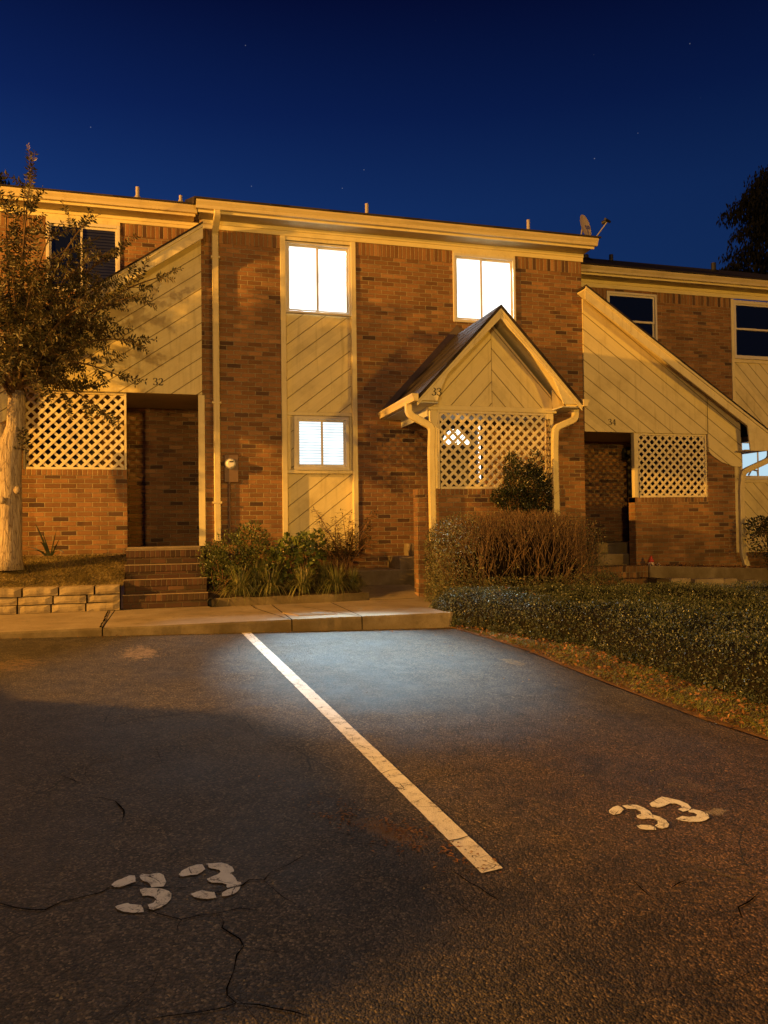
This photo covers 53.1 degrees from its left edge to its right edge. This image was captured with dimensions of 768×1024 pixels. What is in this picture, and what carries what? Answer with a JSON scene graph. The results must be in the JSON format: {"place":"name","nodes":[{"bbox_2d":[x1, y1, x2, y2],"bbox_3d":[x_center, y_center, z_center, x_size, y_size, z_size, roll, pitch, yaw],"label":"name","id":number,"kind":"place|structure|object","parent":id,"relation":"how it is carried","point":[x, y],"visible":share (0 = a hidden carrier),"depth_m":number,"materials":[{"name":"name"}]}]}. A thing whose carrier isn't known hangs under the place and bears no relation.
{"place":"outdoors","nodes":[
{"label":"outdoors","id":0,"kind":"place"},
{"bbox_2d":[0,553,126,587],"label":"grass bank","id":1,"kind":"structure","parent":0,"point":[61,574],"depth_m":10.34,"materials":[{"name":"plant"}]},
{"bbox_2d":[25,524,63,555],"bbox_3d":[-4.709,0.389,10.665,0.502,0.447,0.079,0,-1,-15],"label":"iris plant","id":2,"kind":"object","parent":1,"relation":"on","point":[46,548],"visible":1,"depth_m":10.69,"materials":[{"name":"green plant"}]},
{"bbox_2d":[0,142,183,570],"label":"crepe myrtle tree","id":3,"kind":"object","parent":1,"relation":"on","point":[27,322],"visible":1,"depth_m":10.13,"materials":[{"name":"green plant"}]},
{"bbox_2d":[0,184,202,579],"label":"townhouse","id":4,"kind":"structure","parent":1,"relation":"on","point":[100,485],"depth_m":11.50,"materials":[{"name":"brick"}]},
{"bbox_2d":[42,421,101,466],"bbox_3d":[-5.073,-0.457,12.515,0.900,2.030,0.030,0,-1,-15],"label":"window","id":5,"kind":"structure","parent":4,"relation":"in","point":[53,436],"depth_m":12.51,"materials":[{"name":"paint"}]},
{"bbox_2d":[46,220,119,291],"bbox_3d":[-4.942,-4.180,12.655,1.148,1.152,0.076,0,-1,-15],"label":"window","id":6,"kind":"structure","parent":4,"relation":"in","point":[109,235],"depth_m":12.71,"materials":[{"name":"paint"}]},
{"bbox_2d":[0,598,456,638],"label":"sidewalk","id":7,"kind":"structure","parent":0,"point":[399,613],"depth_m":8.78,"materials":[{"name":"concrete"}]},
{"bbox_2d":[0,584,120,614],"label":"retaining wall","id":8,"kind":"structure","parent":7,"relation":"on","point":[46,599],"depth_m":9.58,"materials":[{"name":"beige stone"}]},
{"bbox_2d":[122,545,207,609],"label":"brick steps","id":9,"kind":"structure","parent":7,"relation":"on","point":[162,577],"depth_m":10.39,"materials":[{"name":"brick"}]},
{"bbox_2d":[207,598,213,606],"bbox_3d":[-2.260,1.185,10.077,0.116,0.115,0.144,0,-1,-15],"label":"drain pipe","id":10,"kind":"object","parent":7,"relation":"on","point":[209,601],"visible":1,"depth_m":10.11,"materials":[{"name":"black plastic"}]},
{"bbox_2d":[211,592,368,606],"bbox_3d":[-1.229,1.206,10.416,2.174,0.156,0.230,0,-1,-20],"label":"bed edging","id":11,"kind":"object","parent":7,"relation":"on","point":[241,601],"visible":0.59,"depth_m":10.32,"materials":[{"name":"wood"}]},
{"bbox_2d":[282,611,336,615],"bbox_3d":[-0.878,1.198,9.078,0.590,0.027,0.400,0,-1,-15],"label":"utility cover","id":12,"kind":"object","parent":7,"relation":"on","point":[304,613],"visible":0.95,"depth_m":9.00,"materials":[{"name":"concrete"}]},
{"bbox_2d":[205,566,358,598],"bbox_3d":[-1.524,0.991,11.116,2.065,0.342,1.420,0,-1,-15],"label":"planting bed","id":13,"kind":"object","parent":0,"point":[218,594],"visible":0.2,"depth_m":10.66,"materials":[{"name":"soil"}]},
{"bbox_2d":[195,539,253,597],"bbox_3d":[-2.221,0.769,10.575,0.884,0.818,0.598,-1,-1,20],"label":"shrub","id":14,"kind":"object","parent":13,"relation":"on","point":[219,581],"visible":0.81,"depth_m":10.54,"materials":[{"name":"green plant"}]},
{"bbox_2d":[216,562,264,602],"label":"border grass","id":15,"kind":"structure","parent":13,"relation":"on","point":[238,588],"depth_m":10.30,"materials":[{"name":"green plant"}]},
{"bbox_2d":[200,518,291,583],"bbox_3d":[-1.932,0.581,10.920,1.316,1.025,0.934,0,-1,-15],"label":"leafy shrub","id":16,"kind":"object","parent":13,"relation":"on","point":[249,553],"visible":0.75,"depth_m":10.85,"materials":[{"name":"green plant"}]},
{"bbox_2d":[244,556,271,594],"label":"border grass","id":17,"kind":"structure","parent":13,"relation":"on","point":[255,577],"depth_m":10.65,"materials":[{"name":"green plant"}]},
{"bbox_2d":[248,561,295,602],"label":"border grass","id":18,"kind":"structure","parent":13,"relation":"on","point":[271,582],"depth_m":10.47,"materials":[{"name":"green plant"}]},
{"bbox_2d":[261,528,333,584],"bbox_3d":[-1.251,0.639,11.023,1.052,0.830,0.775,0,-1,-15],"label":"broad leaved plant","id":19,"kind":"object","parent":13,"relation":"on","point":[301,560],"visible":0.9,"depth_m":10.91,"materials":[{"name":"green plant"}]},
{"bbox_2d":[284,562,328,599],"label":"border grass","id":20,"kind":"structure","parent":13,"relation":"on","point":[304,584],"depth_m":10.54,"materials":[{"name":"green plant"}]},
{"bbox_2d":[312,560,344,591],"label":"border grass","id":21,"kind":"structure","parent":13,"relation":"on","point":[322,572],"depth_m":10.94,"materials":[{"name":"green plant"}]},
{"bbox_2d":[315,562,358,599],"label":"border grass","id":22,"kind":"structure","parent":13,"relation":"on","point":[337,582],"depth_m":10.69,"materials":[{"name":"green plant"}]},
{"bbox_2d":[306,506,382,577],"bbox_3d":[-0.591,0.440,11.226,1.098,1.053,0.809,0,-1,-15],"label":"narrow leaved shrub","id":23,"kind":"object","parent":13,"relation":"on","point":[342,553],"visible":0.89,"depth_m":11.22,"materials":[{"name":"green plant"}]},
{"bbox_2d":[344,567,373,590],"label":"border grass","id":24,"kind":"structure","parent":13,"relation":"on","point":[355,580],"depth_m":10.98,"materials":[{"name":"green plant"}]},
{"bbox_2d":[0,628,767,1023],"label":"parking lot","id":25,"kind":"structure","parent":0,"point":[330,940],"depth_m":3.37,"materials":[{"name":"grey asphalt"}]},
{"bbox_2d":[112,863,240,912],"bbox_3d":[-0.788,1.425,2.934,0.462,0.020,0.292,0,-1,-24],"label":"bay number","id":26,"kind":"object","parent":25,"relation":"on","point":[224,876],"visible":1,"depth_m":2.94,"materials":[{"name":"paint"}]},
{"bbox_2d":[242,633,501,872],"bbox_3d":[-0.529,1.381,5.736,0.109,0.273,5.607,0,-1,-20],"label":"parking line","id":27,"kind":"object","parent":25,"relation":"on","point":[443,823],"visible":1,"depth_m":4.14,"materials":[{"name":"paint"}]},
{"bbox_2d":[274,661,469,840],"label":"line cracks","id":28,"kind":"object","parent":27,"relation":"on","point":[403,785],"visible":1,"depth_m":4.02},
{"bbox_2d":[0,642,765,1023],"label":"asphalt cracks","id":29,"kind":"object","parent":25,"relation":"on","point":[352,886],"visible":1,"depth_m":2.78,"materials":[{"name":"black asphalt"}]},
{"bbox_2d":[0,636,766,1012],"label":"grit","id":30,"kind":"object","parent":25,"relation":"on","point":[248,712],"visible":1,"depth_m":5.41,"materials":[{"name":"stone"}]},
{"bbox_2d":[6,751,767,936],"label":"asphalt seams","id":31,"kind":"object","parent":25,"relation":"on","point":[179,784],"visible":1,"depth_m":3.75,"materials":[{"name":"black asphalt"}]},
{"bbox_2d":[609,797,709,829],"bbox_3d":[1.331,1.457,3.721,0.444,0.019,0.303,0,-1,-26],"label":"bay number","id":32,"kind":"object","parent":25,"relation":"on","point":[664,801],"visible":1,"depth_m":3.73,"materials":[{"name":"paint"}]},
{"bbox_2d":[0,0,767,301],"label":"sky","id":33,"kind":"structure","parent":0,"point":[649,118],"materials":[{"name":"blue"}]},
{"bbox_2d":[355,584,433,599],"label":"entrance path","id":34,"kind":"structure","parent":0,"point":[386,592],"depth_m":11.13,"materials":[{"name":"concrete"}]},
{"bbox_2d":[121,583,767,740],"bbox_3d":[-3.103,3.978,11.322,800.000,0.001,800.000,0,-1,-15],"label":"ground","id":35,"kind":"structure","parent":0,"point":[122,590],"depth_m":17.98,"materials":[{"name":"green plant"}]},
{"bbox_2d":[0,172,9,184],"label":"dark tree","id":36,"kind":"object","parent":35,"relation":"on","point":[3,182],"visible":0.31,"depth_m":23.51,"materials":[{"name":"green plant"}]},
{"bbox_2d":[716,165,767,274],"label":"dark tree","id":37,"kind":"object","parent":35,"relation":"on","point":[753,202],"visible":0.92,"depth_m":31.02,"materials":[{"name":"green plant"}]},
{"bbox_2d":[451,627,767,739],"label":"verge ground","id":38,"kind":"structure","parent":0,"point":[669,703],"depth_m":6.15,"materials":[{"name":"brown plant"}]},
{"bbox_2d":[345,555,414,585],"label":"front steps","id":39,"kind":"structure","parent":38,"relation":"on","point":[399,570],"depth_m":11.55,"materials":[{"name":"concrete"}]},
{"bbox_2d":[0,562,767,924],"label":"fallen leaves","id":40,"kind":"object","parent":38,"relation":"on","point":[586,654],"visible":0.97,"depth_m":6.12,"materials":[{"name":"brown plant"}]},
{"bbox_2d":[185,196,601,604],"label":"townhouse","id":41,"kind":"structure","parent":38,"relation":"on","point":[411,380],"depth_m":12.06,"materials":[{"name":"red brick"}]},
{"bbox_2d":[285,241,350,316],"bbox_3d":[-1.037,-3.662,12.113,1.046,1.122,0.076,0,-1,-15],"label":"window","id":42,"kind":"structure","parent":41,"relation":"in","point":[346,249],"depth_m":12.11,"materials":[{"name":"paint"}]},
{"bbox_2d":[293,416,349,469],"bbox_3d":[-0.978,-1.077,12.061,0.878,0.849,0.076,0,-1,-15],"label":"window","id":43,"kind":"structure","parent":41,"relation":"in","point":[320,442],"depth_m":12.06,"materials":[{"name":"glass"}]},
{"bbox_2d":[440,420,482,485],"bbox_3d":[1.201,-0.521,12.658,0.930,2.000,0.110,0,-1,-15],"label":"door","id":44,"kind":"structure","parent":41,"relation":"in","point":[448,422],"depth_m":12.70,"materials":[{"name":"paint"}]},
{"bbox_2d":[452,253,515,322],"bbox_3d":[1.672,-3.705,12.832,1.125,1.147,0.076,0,-1,-15],"label":"window","id":45,"kind":"structure","parent":41,"relation":"in","point":[511,261],"depth_m":12.82,"materials":[{"name":"paint"}]},
{"bbox_2d":[545,419,551,486],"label":"vine","id":46,"kind":"object","parent":41,"relation":"attached to","point":[547,431],"visible":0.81,"depth_m":11.50,"materials":[{"name":"green plant"}]},
{"bbox_2d":[580,215,610,235],"bbox_3d":[3.674,-4.998,13.500,0.384,0.577,0.550,0,-1,-33],"label":"satellite dish","id":47,"kind":"object","parent":41,"relation":"attached to","point":[585,226],"visible":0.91,"depth_m":13.68,"materials":[{"name":"paint"}]},
{"bbox_2d":[422,507,611,601],"bbox_3d":[1.823,0.616,10.513,2.630,1.376,1.156,0,-1,-15],"label":"twiggy bush","id":48,"kind":"object","parent":38,"relation":"on","point":[532,553],"visible":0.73,"depth_m":10.22,"materials":[{"name":"brown plant"}]},
{"bbox_2d":[489,441,556,528],"bbox_3d":[1.992,0.133,11.052,1.050,2.292,0.515,0,-1,-15],"label":"evergreen bush","id":49,"kind":"object","parent":38,"relation":"on","point":[530,500],"visible":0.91,"depth_m":11.01,"materials":[{"name":"green plant"}]},
{"bbox_2d":[429,580,767,706],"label":"hedge","id":50,"kind":"object","parent":38,"relation":"on","point":[685,635],"visible":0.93,"depth_m":7.74,"materials":[{"name":"green plant"}]},
{"bbox_2d":[470,583,767,637],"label":"fallen leaves","id":51,"kind":"object","parent":50,"relation":"on","point":[635,599],"visible":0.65,"depth_m":9.19,"materials":[{"name":"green plant"}]},
{"bbox_2d":[580,570,634,587],"bbox_3d":[3.277,1.091,11.240,0.999,0.506,0.589,0,-2,-43],"label":"azalea","id":52,"kind":"object","parent":38,"relation":"on","point":[617,578],"visible":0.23,"depth_m":11.15,"materials":[{"name":"green plant"}]},
{"bbox_2d":[573,565,647,588],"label":"brick steps","id":53,"kind":"structure","parent":38,"relation":"on","point":[636,574],"depth_m":13.04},
{"bbox_2d":[644,577,668,587],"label":"bed soil","id":54,"kind":"structure","parent":38,"relation":"on","point":[652,579],"depth_m":12.71,"materials":[{"name":"brown soil"}]},
{"bbox_2d":[576,254,767,567],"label":"townhouse","id":55,"kind":"structure","parent":38,"relation":"on","point":[675,375],"depth_m":14.00,"materials":[{"name":"brick"}]},
{"bbox_2d":[586,541,629,564],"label":"entry steps","id":56,"kind":"structure","parent":55,"relation":"attached to","point":[618,552],"depth_m":14.04,"materials":[{"name":"concrete"}]},
{"bbox_2d":[606,291,657,340],"bbox_3d":[4.960,-3.777,15.393,1.148,1.222,0.076,0,-1,-15],"label":"window","id":57,"kind":"structure","parent":55,"relation":"in","point":[641,308],"depth_m":15.45,"materials":[{"name":"paint"}]},
{"bbox_2d":[626,447,665,540],"bbox_3d":[5.251,-0.367,15.367,0.880,1.860,0.030,0,-1,-15],"label":"door","id":58,"kind":"structure","parent":55,"relation":"in","point":[629,465],"depth_m":15.34,"materials":[{"name":"paint"}]},
{"bbox_2d":[734,301,767,359],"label":"window","id":59,"kind":"structure","parent":55,"relation":"in","point":[750,318],"depth_m":16.17,"materials":[{"name":"paint"}]},
{"bbox_2d":[739,442,767,479],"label":"window","id":60,"kind":"structure","parent":55,"relation":"in","point":[751,458],"depth_m":16.10,"materials":[{"name":"glass"}]},
{"bbox_2d":[665,577,690,586],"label":"edging block","id":61,"kind":"structure","parent":38,"relation":"on","point":[683,579],"depth_m":12.88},
{"bbox_2d":[691,578,723,587],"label":"edging block","id":62,"kind":"structure","parent":38,"relation":"on","point":[713,580],"depth_m":13.04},
{"bbox_2d":[648,566,767,585],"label":"planting ledge","id":63,"kind":"object","parent":38,"relation":"on","point":[738,573],"visible":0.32,"depth_m":13.47,"materials":[{"name":"concrete"}]},
{"bbox_2d":[648,555,653,565],"bbox_3d":[4.635,0.844,13.351,0.110,0.181,0.110,0,-1,-15],"label":"garden ornament","id":64,"kind":"object","parent":63,"relation":"on","point":[650,560],"visible":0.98,"depth_m":13.32,"materials":[{"name":"red ceramic"}]},
{"bbox_2d":[723,578,736,587],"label":"edging block","id":65,"kind":"structure","parent":38,"relation":"on","point":[729,581],"depth_m":13.21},
{"bbox_2d":[737,579,758,585],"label":"edging block","id":66,"kind":"structure","parent":38,"relation":"on","point":[750,580],"depth_m":13.24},
{"bbox_2d":[742,515,767,565],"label":"dark shrub","id":67,"kind":"object","parent":38,"relation":"on","point":[764,529],"visible":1,"depth_m":13.70,"materials":[{"name":"green plant"}]}
]}

